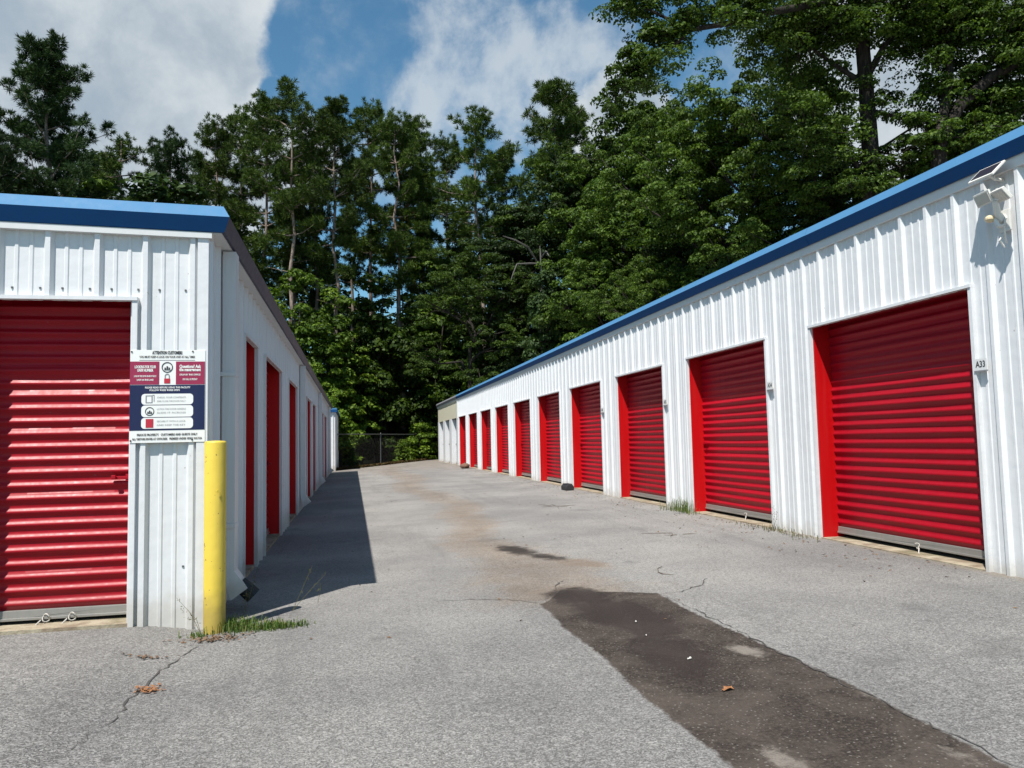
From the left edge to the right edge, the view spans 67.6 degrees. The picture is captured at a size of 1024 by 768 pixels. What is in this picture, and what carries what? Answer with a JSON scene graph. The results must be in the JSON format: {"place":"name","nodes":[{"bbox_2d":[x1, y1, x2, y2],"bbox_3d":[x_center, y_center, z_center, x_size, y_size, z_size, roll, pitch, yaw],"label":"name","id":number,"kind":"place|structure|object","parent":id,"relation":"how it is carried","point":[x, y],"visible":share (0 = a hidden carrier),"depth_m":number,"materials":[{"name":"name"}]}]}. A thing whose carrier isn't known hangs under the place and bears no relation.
{"place":"outdoors","nodes":[
{"label":"outdoors","id":0,"kind":"place"},
{"bbox_2d":[342,456,398,466],"bbox_3d":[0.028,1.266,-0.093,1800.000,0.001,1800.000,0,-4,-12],"label":"ground","id":1,"kind":"structure","parent":0,"point":[371,461],"depth_m":51.80,"materials":[{"name":"soil"}]},
{"bbox_2d":[0,128,34,194],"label":"pine tree","id":2,"kind":"object","parent":1,"relation":"on","point":[7,159],"visible":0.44,"depth_m":36.57,"materials":[{"name":"green plant"}]},
{"bbox_2d":[0,170,39,195],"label":"thicket","id":3,"kind":"object","parent":1,"relation":"on","point":[22,184],"depth_m":38.00,"materials":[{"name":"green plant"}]},
{"bbox_2d":[0,28,119,198],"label":"pine tree","id":4,"kind":"object","parent":1,"relation":"on","point":[45,67],"visible":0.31,"depth_m":40.13,"materials":[{"name":"green plant"}]},
{"bbox_2d":[57,149,126,198],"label":"pine tree","id":5,"kind":"object","parent":1,"relation":"on","point":[89,156],"visible":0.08,"depth_m":52.35,"materials":[{"name":"green plant"}]},
{"bbox_2d":[71,177,117,197],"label":"thicket","id":6,"kind":"object","parent":1,"relation":"on","point":[107,185],"depth_m":41.72,"materials":[{"name":"green plant"}]},
{"bbox_2d":[75,130,152,201],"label":"pine tree","id":7,"kind":"object","parent":1,"relation":"on","point":[112,161],"visible":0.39,"depth_m":48.70,"materials":[{"name":"green plant"}]},
{"bbox_2d":[118,171,209,204],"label":"thicket","id":8,"kind":"object","parent":1,"relation":"on","point":[148,192],"visible":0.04,"depth_m":43.75,"materials":[{"name":"green plant"}]},
{"bbox_2d":[0,193,332,634],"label":"storage building","id":9,"kind":"structure","parent":1,"relation":"on","point":[101,522],"depth_m":5.26,"materials":[{"name":"white metal"}]},
{"bbox_2d":[0,299,130,624],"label":"door","id":10,"kind":"structure","parent":9,"relation":"in","point":[65,365],"depth_m":5.25,"materials":[{"name":"metal"}]},
{"bbox_2d":[129,350,205,442],"bbox_3d":[-2.343,0.082,5.206,0.480,0.630,0.008,0,-4,-12],"label":"notice board","id":11,"kind":"object","parent":9,"relation":"attached to","point":[167,396],"visible":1,"depth_m":5.20,"materials":[{"name":"white"}]},
{"bbox_2d":[266,360,270,535],"bbox_3d":[-3.118,0.757,9.511,0.067,2.383,1.910,0,-4,-12],"label":"door","id":12,"kind":"structure","parent":9,"relation":"in","point":[267,464],"depth_m":10.32,"materials":[{"name":"metal"}]},
{"bbox_2d":[136,125,207,205],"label":"pine tree","id":13,"kind":"object","parent":1,"relation":"on","point":[164,160],"visible":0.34,"depth_m":47.25,"materials":[{"name":"green plant"}]},
{"bbox_2d":[169,159,228,209],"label":"pine tree","id":14,"kind":"object","parent":1,"relation":"on","point":[195,174],"visible":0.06,"depth_m":57.42,"materials":[{"name":"green plant"}]},
{"bbox_2d":[168,111,256,254],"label":"pine tree","id":15,"kind":"object","parent":1,"relation":"on","point":[221,150],"visible":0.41,"depth_m":50.62,"materials":[{"name":"green plant"}]},
{"bbox_2d":[203,441,226,634],"bbox_3d":[-1.980,1.036,5.099,0.140,1.313,0.142,-2,-4,10],"label":"bollard","id":16,"kind":"object","parent":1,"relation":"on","point":[214,561],"visible":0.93,"depth_m":5.05,"materials":[{"name":"metal"}]},
{"bbox_2d":[198,103,273,261],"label":"pine tree","id":17,"kind":"object","parent":1,"relation":"on","point":[233,126],"visible":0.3,"depth_m":54.88,"materials":[{"name":"green plant"}]},
{"bbox_2d":[249,252,275,293],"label":"thicket","id":18,"kind":"object","parent":1,"relation":"on","point":[267,281],"depth_m":48.54,"materials":[{"name":"green plant"}]},
{"bbox_2d":[220,88,307,297],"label":"pine tree","id":19,"kind":"object","parent":1,"relation":"on","point":[259,240],"visible":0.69,"depth_m":49.19,"materials":[{"name":"green plant"}]},
{"bbox_2d":[268,287,287,309],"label":"thicket","id":20,"kind":"object","parent":1,"relation":"on","point":[275,296],"visible":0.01,"depth_m":43.05,"materials":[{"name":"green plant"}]},
{"bbox_2d":[241,75,340,325],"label":"pine tree","id":21,"kind":"object","parent":1,"relation":"on","point":[301,122],"visible":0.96,"depth_m":47.07,"materials":[{"name":"green plant"}]},
{"bbox_2d":[270,141,318,336],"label":"pine tree","id":22,"kind":"object","parent":1,"relation":"on","point":[279,272],"visible":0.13,"depth_m":58.28,"materials":[{"name":"green plant"}]},
{"bbox_2d":[282,122,345,373],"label":"pine tree","id":23,"kind":"object","parent":1,"relation":"on","point":[315,295],"visible":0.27,"depth_m":54.00,"materials":[{"name":"green plant"}]},
{"bbox_2d":[278,268,363,443],"bbox_3d":[-12.692,-0.946,44.426,5.992,11.630,8.636,-4,-5,34],"label":"thicket","id":24,"kind":"object","parent":1,"relation":"on","point":[307,328],"visible":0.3,"depth_m":44.66,"materials":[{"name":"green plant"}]},
{"bbox_2d":[312,362,347,460],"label":"thicket","id":25,"kind":"object","parent":1,"relation":"on","point":[330,398],"visible":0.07,"depth_m":42.67,"materials":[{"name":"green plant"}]},
{"bbox_2d":[286,94,374,397],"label":"pine tree","id":26,"kind":"object","parent":1,"relation":"on","point":[331,127],"visible":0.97,"depth_m":47.66,"materials":[{"name":"green plant"}]},
{"bbox_2d":[331,408,339,470],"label":"storage building","id":27,"kind":"structure","parent":1,"relation":"on","point":[335,414],"depth_m":35.23,"materials":[{"name":"white metal"}]},
{"bbox_2d":[302,287,385,464],"bbox_3d":[-10.908,-0.510,46.750,5.834,11.050,6.701,-2,-4,7],"label":"thicket","id":28,"kind":"object","parent":1,"relation":"on","point":[344,393],"visible":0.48,"depth_m":46.08,"materials":[{"name":"plant"}]},
{"bbox_2d":[338,409,362,466],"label":"bush","id":29,"kind":"object","parent":1,"relation":"on","point":[343,420],"visible":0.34,"depth_m":41.50,"materials":[{"name":"green plant"}]},
{"bbox_2d":[342,449,360,465],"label":"bush","id":30,"kind":"object","parent":1,"relation":"on","point":[354,462],"visible":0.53,"depth_m":44.74,"materials":[{"name":"green plant"}]},
{"bbox_2d":[318,156,384,459],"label":"pine tree","id":31,"kind":"object","parent":1,"relation":"on","point":[349,282],"visible":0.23,"depth_m":61.08,"materials":[{"name":"green plant"}]},
{"bbox_2d":[343,344,384,463],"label":"thicket","id":32,"kind":"object","parent":1,"relation":"on","point":[361,447],"visible":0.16,"depth_m":47.90,"materials":[{"name":"plant"}]},
{"bbox_2d":[327,96,416,461],"bbox_3d":[-10.253,-7.686,54.595,6.087,26.734,5.877,1,-5,-29],"label":"pine tree","id":33,"kind":"object","parent":1,"relation":"on","point":[366,111],"visible":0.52,"depth_m":54.59,"materials":[{"name":"green plant"}]},
{"bbox_2d":[337,433,426,466],"bbox_3d":[-7.554,3.641,42.500,0.080,1.870,15.613,-2,-4,16],"label":"chain link fence","id":34,"kind":"object","parent":1,"relation":"on","point":[380,434],"visible":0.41,"depth_m":42.44,"materials":[{"name":"metal"}]},
{"bbox_2d":[332,458,432,470],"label":"leaf litter","id":35,"kind":"object","parent":1,"relation":"on","point":[374,464],"visible":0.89,"depth_m":39.94,"materials":[{"name":"plant"}]},
{"bbox_2d":[341,256,436,462],"bbox_3d":[-8.635,-1.511,50.291,7.164,13.430,7.003,-5,-5,39],"label":"thicket","id":36,"kind":"object","parent":1,"relation":"on","point":[387,355],"visible":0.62,"depth_m":49.12,"materials":[{"name":"plant"}]},
{"bbox_2d":[386,447,398,461],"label":"bush","id":37,"kind":"object","parent":1,"relation":"on","point":[390,454],"visible":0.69,"depth_m":48.03,"materials":[{"name":"green plant"}]},
{"bbox_2d":[359,107,446,459],"bbox_3d":[-7.848,-6.894,52.452,6.168,24.706,5.836,2,-5,-34],"label":"pine tree","id":38,"kind":"object","parent":1,"relation":"on","point":[397,242],"visible":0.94,"depth_m":52.61,"materials":[{"name":"green plant"}]},
{"bbox_2d":[388,362,417,451],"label":"thicket","id":39,"kind":"object","parent":1,"relation":"on","point":[394,427],"visible":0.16,"depth_m":51.15,"materials":[{"name":"plant"}]},
{"bbox_2d":[392,439,418,460],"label":"bush","id":40,"kind":"object","parent":1,"relation":"on","point":[404,454],"visible":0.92,"depth_m":45.48,"materials":[{"name":"green plant"}]},
{"bbox_2d":[393,203,423,325],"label":"pine tree","id":41,"kind":"object","parent":1,"relation":"on","point":[394,221],"visible":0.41,"depth_m":53.21,"materials":[{"name":"green plant"}]},
{"bbox_2d":[392,164,438,322],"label":"pine tree","id":42,"kind":"object","parent":1,"relation":"on","point":[414,290],"visible":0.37,"depth_m":55.50,"materials":[{"name":"green plant"}]},
{"bbox_2d":[395,422,437,459],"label":"bush","id":43,"kind":"object","parent":1,"relation":"on","point":[422,445],"visible":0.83,"depth_m":47.46,"materials":[{"name":"green plant"}]},
{"bbox_2d":[374,113,462,377],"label":"pine tree","id":44,"kind":"object","parent":1,"relation":"on","point":[415,124],"visible":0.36,"depth_m":56.29,"materials":[{"name":"green plant"}]},
{"bbox_2d":[408,344,459,454],"bbox_3d":[-4.658,1.164,51.764,4.322,8.102,4.225,-4,-5,34],"label":"thicket","id":45,"kind":"object","parent":1,"relation":"on","point":[449,390],"visible":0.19,"depth_m":51.12,"materials":[{"name":"plant"}]},
{"bbox_2d":[389,257,479,458],"bbox_3d":[-6.278,-1.768,53.551,10.660,14.356,7.396,-3,-5,23],"label":"thicket","id":46,"kind":"object","parent":1,"relation":"on","point":[437,317],"visible":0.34,"depth_m":52.09,"materials":[{"name":"plant"}]},
{"bbox_2d":[39,148,846,460],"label":"deep wood","id":47,"kind":"object","parent":1,"relation":"on","point":[285,300],"visible":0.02,"depth_m":70.19,"materials":[{"name":"green plant"}]},
{"bbox_2d":[406,282,494,456],"bbox_3d":[-3.920,-1.022,54.299,7.436,12.835,7.607,-3,-5,28],"label":"thicket","id":48,"kind":"object","parent":1,"relation":"on","point":[461,355],"visible":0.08,"depth_m":52.82,"materials":[{"name":"plant"}]},
{"bbox_2d":[422,129,483,332],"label":"pine tree","id":49,"kind":"object","parent":1,"relation":"on","point":[447,161],"visible":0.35,"depth_m":61.98,"materials":[{"name":"green plant"}]},
{"bbox_2d":[400,237,541,430],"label":"broadleaf tree","id":50,"kind":"object","parent":1,"relation":"on","point":[467,261],"visible":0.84,"depth_m":46.04,"materials":[{"name":"plant"}]},
{"bbox_2d":[423,104,521,365],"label":"pine tree","id":51,"kind":"object","parent":1,"relation":"on","point":[473,192],"visible":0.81,"depth_m":54.06,"materials":[{"name":"green plant"}]},
{"bbox_2d":[467,250,536,377],"bbox_3d":[0.409,-2.071,52.118,7.368,14.434,6.629,1,-5,-24],"label":"thicket","id":52,"kind":"object","parent":1,"relation":"on","point":[513,255],"visible":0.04,"depth_m":50.76,"materials":[{"name":"plant"}]},
{"bbox_2d":[478,144,543,312],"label":"pine tree","id":53,"kind":"object","parent":1,"relation":"on","point":[506,166],"visible":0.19,"depth_m":62.04,"materials":[{"name":"green plant"}]},
{"bbox_2d":[462,202,581,374],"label":"broadleaf tree","id":54,"kind":"object","parent":1,"relation":"on","point":[515,229],"visible":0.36,"depth_m":48.88,"materials":[{"name":"green plant"}]},
{"bbox_2d":[503,236,548,353],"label":"dead tree","id":55,"kind":"object","parent":1,"relation":"on","point":[534,257],"visible":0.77,"depth_m":44.90,"materials":[{"name":"brown wood"}]},
{"bbox_2d":[514,268,573,432],"bbox_3d":[2.533,-1.091,43.922,4.555,11.155,4.098,-4,-5,28],"label":"thicket","id":56,"kind":"object","parent":1,"relation":"on","point":[541,278],"visible":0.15,"depth_m":43.46,"materials":[{"name":"plant"}]},
{"bbox_2d":[497,76,594,322],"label":"pine tree","id":57,"kind":"object","parent":1,"relation":"on","point":[560,100],"visible":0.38,"depth_m":51.71,"materials":[{"name":"green plant"}]},
{"bbox_2d":[482,152,654,373],"bbox_3d":[4.301,-5.259,48.421,11.281,20.484,10.875,2,-6,-40],"label":"broadleaf tree","id":58,"kind":"object","parent":1,"relation":"on","point":[569,198],"visible":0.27,"depth_m":46.91,"materials":[{"name":"green plant"}]},
{"bbox_2d":[528,94,614,277],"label":"pine tree","id":59,"kind":"object","parent":1,"relation":"on","point":[566,145],"visible":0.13,"depth_m":59.31,"materials":[{"name":"green plant"}]},
{"bbox_2d":[494,76,730,347],"bbox_3d":[6.189,-7.640,47.390,14.679,25.053,14.890,-4,-5,36],"label":"broadleaf tree","id":60,"kind":"object","parent":1,"relation":"on","point":[630,118],"visible":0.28,"depth_m":45.89,"materials":[{"name":"plant"}]},
{"bbox_2d":[541,209,689,405],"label":"broadleaf tree","id":61,"kind":"object","parent":1,"relation":"on","point":[580,265],"visible":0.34,"depth_m":40.79,"materials":[{"name":"plant"}]},
{"bbox_2d":[534,134,700,347],"bbox_3d":[7.103,-4.867,43.364,11.634,18.732,11.816,1,-5,-33],"label":"broadleaf tree","id":62,"kind":"object","parent":1,"relation":"on","point":[643,216],"visible":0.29,"depth_m":42.63,"materials":[{"name":"plant"}]},
{"bbox_2d":[576,254,679,319],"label":"broadleaf tree","id":63,"kind":"object","parent":1,"relation":"on","point":[632,302],"visible":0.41,"depth_m":35.22,"materials":[{"name":"green plant"}]},
{"bbox_2d":[641,211,725,303],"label":"broadleaf tree","id":64,"kind":"object","parent":1,"relation":"on","point":[685,252],"visible":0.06,"depth_m":40.12,"materials":[{"name":"green plant"}]},
{"bbox_2d":[576,106,846,320],"bbox_3d":[9.085,-4.689,36.449,11.775,17.272,9.510,-1,-4,0],"label":"broadleaf tree","id":65,"kind":"object","parent":1,"relation":"on","point":[650,172],"visible":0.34,"depth_m":35.52,"materials":[{"name":"green plant"}]},
{"bbox_2d":[695,250,742,276],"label":"broadleaf tree","id":66,"kind":"object","parent":1,"relation":"on","point":[725,259],"visible":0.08,"depth_m":28.73,"materials":[{"name":"plant"}]},
{"bbox_2d":[436,125,1023,577],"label":"storage building","id":67,"kind":"structure","parent":1,"relation":"on","point":[862,337],"depth_m":7.96,"materials":[{"name":"white metal"}]},
{"bbox_2d":[463,416,465,462],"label":"door","id":68,"kind":"structure","parent":67,"relation":"in","point":[464,421],"depth_m":34.60,"materials":[{"name":"metal"}]},
{"bbox_2d":[474,413,477,466],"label":"door","id":69,"kind":"structure","parent":67,"relation":"in","point":[475,414],"depth_m":31.55,"materials":[{"name":"metal"}]},
{"bbox_2d":[486,410,491,468],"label":"door","id":70,"kind":"structure","parent":67,"relation":"in","point":[488,418],"depth_m":28.49,"materials":[{"name":"metal"}]},
{"bbox_2d":[501,405,508,471],"bbox_3d":[-0.131,1.701,24.919,0.039,2.350,2.095,0,-4,-12],"label":"door","id":71,"kind":"structure","parent":67,"relation":"in","point":[504,411],"depth_m":25.39,"materials":[{"name":"metal"}]},
{"bbox_2d":[521,400,530,475],"bbox_3d":[0.475,1.468,21.933,0.069,2.348,2.095,0,-4,-12],"label":"door","id":72,"kind":"structure","parent":67,"relation":"in","point":[525,405],"depth_m":22.34,"materials":[{"name":"metal"}]},
{"bbox_2d":[545,392,560,481],"bbox_3d":[1.109,1.234,18.954,0.040,2.348,2.095,0,-4,-12],"label":"door","id":73,"kind":"structure","parent":67,"relation":"in","point":[552,400],"depth_m":19.29,"materials":[{"name":"metal"}]},
{"bbox_2d":[579,382,602,489],"bbox_3d":[1.715,1.000,15.969,0.070,2.348,2.095,0,-4,-12],"label":"door","id":74,"kind":"structure","parent":67,"relation":"in","point":[590,404],"depth_m":16.23,"materials":[{"name":"metal"}]},
{"bbox_2d":[627,366,665,500],"bbox_3d":[2.348,0.765,12.989,0.039,2.350,2.095,0,-4,-12],"label":"door","id":75,"kind":"structure","parent":67,"relation":"in","point":[645,400],"depth_m":13.15,"materials":[{"name":"metal"}]},
{"bbox_2d":[700,341,771,520],"bbox_3d":[2.935,0.561,9.998,0.107,2.404,2.095,0,-4,-12],"label":"door","id":76,"kind":"structure","parent":67,"relation":"in","point":[735,430],"depth_m":10.07,"materials":[{"name":"metal"}]},
{"bbox_2d":[767,381,772,390],"bbox_3d":[2.988,0.023,8.865,0.012,0.101,0.123,0,-4,-12],"label":"number plate","id":77,"kind":"object","parent":67,"relation":"attached to","point":[769,385],"visible":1,"depth_m":8.86,"materials":[{"name":"grey"}]},
{"bbox_2d":[828,289,984,559],"bbox_3d":[3.556,0.327,7.016,0.108,2.404,2.095,0,-4,-12],"label":"door","id":78,"kind":"structure","parent":67,"relation":"in","point":[904,416],"depth_m":6.95,"materials":[{"name":"metal"}]},
{"bbox_2d":[974,358,987,371],"bbox_3d":[3.607,-0.145,5.888,0.012,0.101,0.123,0,-4,-12],"label":"number plate","id":79,"kind":"object","parent":67,"relation":"attached to","point":[981,365],"visible":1,"depth_m":5.88,"materials":[{"name":"grey"}]},
{"bbox_2d":[968,160,1005,184],"bbox_3d":[3.570,-1.573,5.703,0.203,0.120,0.230,0,-4,-12],"label":"solar panel","id":80,"kind":"object","parent":67,"relation":"attached to","point":[990,171],"visible":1,"depth_m":5.69,"materials":[{"name":"white plastic"}]},
{"bbox_2d":[973,186,1012,247],"bbox_3d":[3.579,-1.223,5.621,0.164,0.440,0.308,-1,-4,-5],"label":"floodlight","id":81,"kind":"object","parent":67,"relation":"attached to","point":[1001,220],"visible":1,"depth_m":5.63,"materials":[{"name":"white plastic"}]},
{"bbox_2d":[688,187,795,281],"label":"broadleaf tree","id":82,"kind":"object","parent":1,"relation":"on","point":[764,209],"visible":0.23,"depth_m":32.06,"materials":[{"name":"plant"}]},
{"bbox_2d":[631,56,861,292],"bbox_3d":[11.186,-5.232,34.170,10.501,17.922,10.652,-4,-5,28],"label":"broadleaf tree","id":83,"kind":"object","parent":1,"relation":"on","point":[740,201],"visible":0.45,"depth_m":33.34,"materials":[{"name":"plant"}]},
{"bbox_2d":[588,0,1023,200],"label":"broadleaf tree","id":84,"kind":"object","parent":1,"relation":"on","point":[814,26],"visible":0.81,"depth_m":27.12,"materials":[{"name":"plant"}]},
{"bbox_2d":[775,143,862,231],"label":"broadleaf tree","id":85,"kind":"object","parent":1,"relation":"on","point":[837,199],"visible":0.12,"depth_m":31.20,"materials":[{"name":"green plant"}]},
{"bbox_2d":[674,47,967,281],"bbox_3d":[13.022,-5.783,33.243,11.242,18.845,9.079,-2,-4,13],"label":"broadleaf tree","id":86,"kind":"object","parent":1,"relation":"on","point":[831,89],"visible":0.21,"depth_m":31.55,"materials":[{"name":"green plant"}]},
{"bbox_2d":[881,160,928,181],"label":"broadleaf tree","id":87,"kind":"object","parent":1,"relation":"on","point":[908,177],"depth_m":32.98,"materials":[{"name":"plant"}]},
{"bbox_2d":[867,0,1023,175],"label":"broadleaf tree","id":88,"kind":"object","parent":1,"relation":"on","point":[937,142],"visible":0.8,"depth_m":26.95,"materials":[{"name":"plant"}]},
{"bbox_2d":[911,128,989,178],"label":"broadleaf tree","id":89,"kind":"object","parent":1,"relation":"on","point":[915,175],"visible":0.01,"depth_m":32.00,"materials":[{"name":"green plant"}]},
{"bbox_2d":[934,112,995,154],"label":"broadleaf tree","id":90,"kind":"object","parent":1,"relation":"on","point":[961,150],"visible":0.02,"depth_m":32.24,"materials":[{"name":"green plant"}]},
{"bbox_2d":[918,79,1023,171],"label":"broadleaf tree","id":91,"kind":"object","parent":1,"relation":"on","point":[1021,118],"visible":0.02,"depth_m":30.90,"materials":[{"name":"plant"}]},
{"bbox_2d":[0,459,1023,767],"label":"asphalt lane","id":92,"kind":"structure","parent":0,"point":[576,669],"depth_m":4.18,"materials":[{"name":"asphalt"}]},
{"bbox_2d":[71,642,206,748],"bbox_3d":[-1.870,1.548,3.953,0.106,0.009,1.724,-1,-4,-4],"label":"pavement crack","id":93,"kind":"object","parent":92,"relation":"on","point":[137,692],"visible":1,"depth_m":3.83,"materials":[{"name":"grey"}]},
{"bbox_2d":[133,683,165,693],"bbox_3d":[-1.842,1.540,3.861,0.161,0.022,0.168,2,-6,-41],"label":"leaf pile","id":94,"kind":"object","parent":92,"relation":"on","point":[145,688],"visible":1,"depth_m":3.86,"materials":[{"name":"plant"}]},
{"bbox_2d":[121,653,179,659],"bbox_3d":[-2.091,1.566,4.409,0.328,0.043,0.110,0,-4,-12],"label":"leaf pile","id":95,"kind":"object","parent":92,"relation":"on","point":[145,655],"visible":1,"depth_m":4.42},
{"bbox_2d":[164,631,254,642],"bbox_3d":[-1.918,1.612,4.843,0.560,0.025,0.310,0,-4,-12],"label":"leaf pile","id":96,"kind":"object","parent":92,"relation":"on","point":[213,636],"visible":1,"depth_m":4.84,"materials":[{"name":"plant"}]},
{"bbox_2d":[178,612,314,638],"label":"grass tuft","id":97,"kind":"object","parent":92,"relation":"on","point":[234,625],"visible":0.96,"depth_m":5.06,"materials":[{"name":"plant"}]},
{"bbox_2d":[241,567,258,617],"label":"weed stalk","id":98,"kind":"object","parent":92,"relation":"on","point":[248,595],"visible":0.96,"depth_m":5.31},
{"bbox_2d":[292,567,325,610],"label":"weed stalk","id":99,"kind":"object","parent":92,"relation":"on","point":[310,589],"visible":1,"depth_m":5.63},
{"bbox_2d":[460,463,469,468],"bbox_3d":[-1.906,3.340,31.096,0.430,0.260,0.461,-3,-5,26],"label":"stone","id":100,"kind":"object","parent":92,"relation":"on","point":[464,465],"visible":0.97,"depth_m":30.92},
{"bbox_2d":[561,483,573,490],"bbox_3d":[1.191,2.206,16.413,0.180,0.137,0.400,0,-4,-12],"label":"rubber block","id":101,"kind":"object","parent":92,"relation":"on","point":[567,486],"depth_m":16.23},
{"bbox_2d":[311,465,1016,638],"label":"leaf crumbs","id":102,"kind":"object","parent":92,"relation":"on","point":[657,531],"visible":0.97,"depth_m":8.99,"materials":[{"name":"plant"}]},
{"bbox_2d":[659,497,699,514],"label":"grass tuft","id":103,"kind":"object","parent":92,"relation":"on","point":[683,508],"visible":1,"depth_m":11.08,"materials":[{"name":"plant"}]},
{"bbox_2d":[726,521,818,542],"bbox_3d":[2.930,1.627,8.649,0.377,0.075,2.052,0,-4,-12],"label":"weed patch","id":104,"kind":"object","parent":92,"relation":"on","point":[780,530],"visible":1,"depth_m":8.49,"materials":[{"name":"plant"}]},
{"bbox_2d":[675,600,1022,767],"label":"pavement crack","id":105,"kind":"object","parent":92,"relation":"on","point":[826,673],"visible":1,"depth_m":3.48,"materials":[{"name":"grey"}]},
{"bbox_2d":[0,0,1023,390],"label":"sky","id":106,"kind":"structure","parent":0,"point":[155,64],"materials":[{"name":"blue"}]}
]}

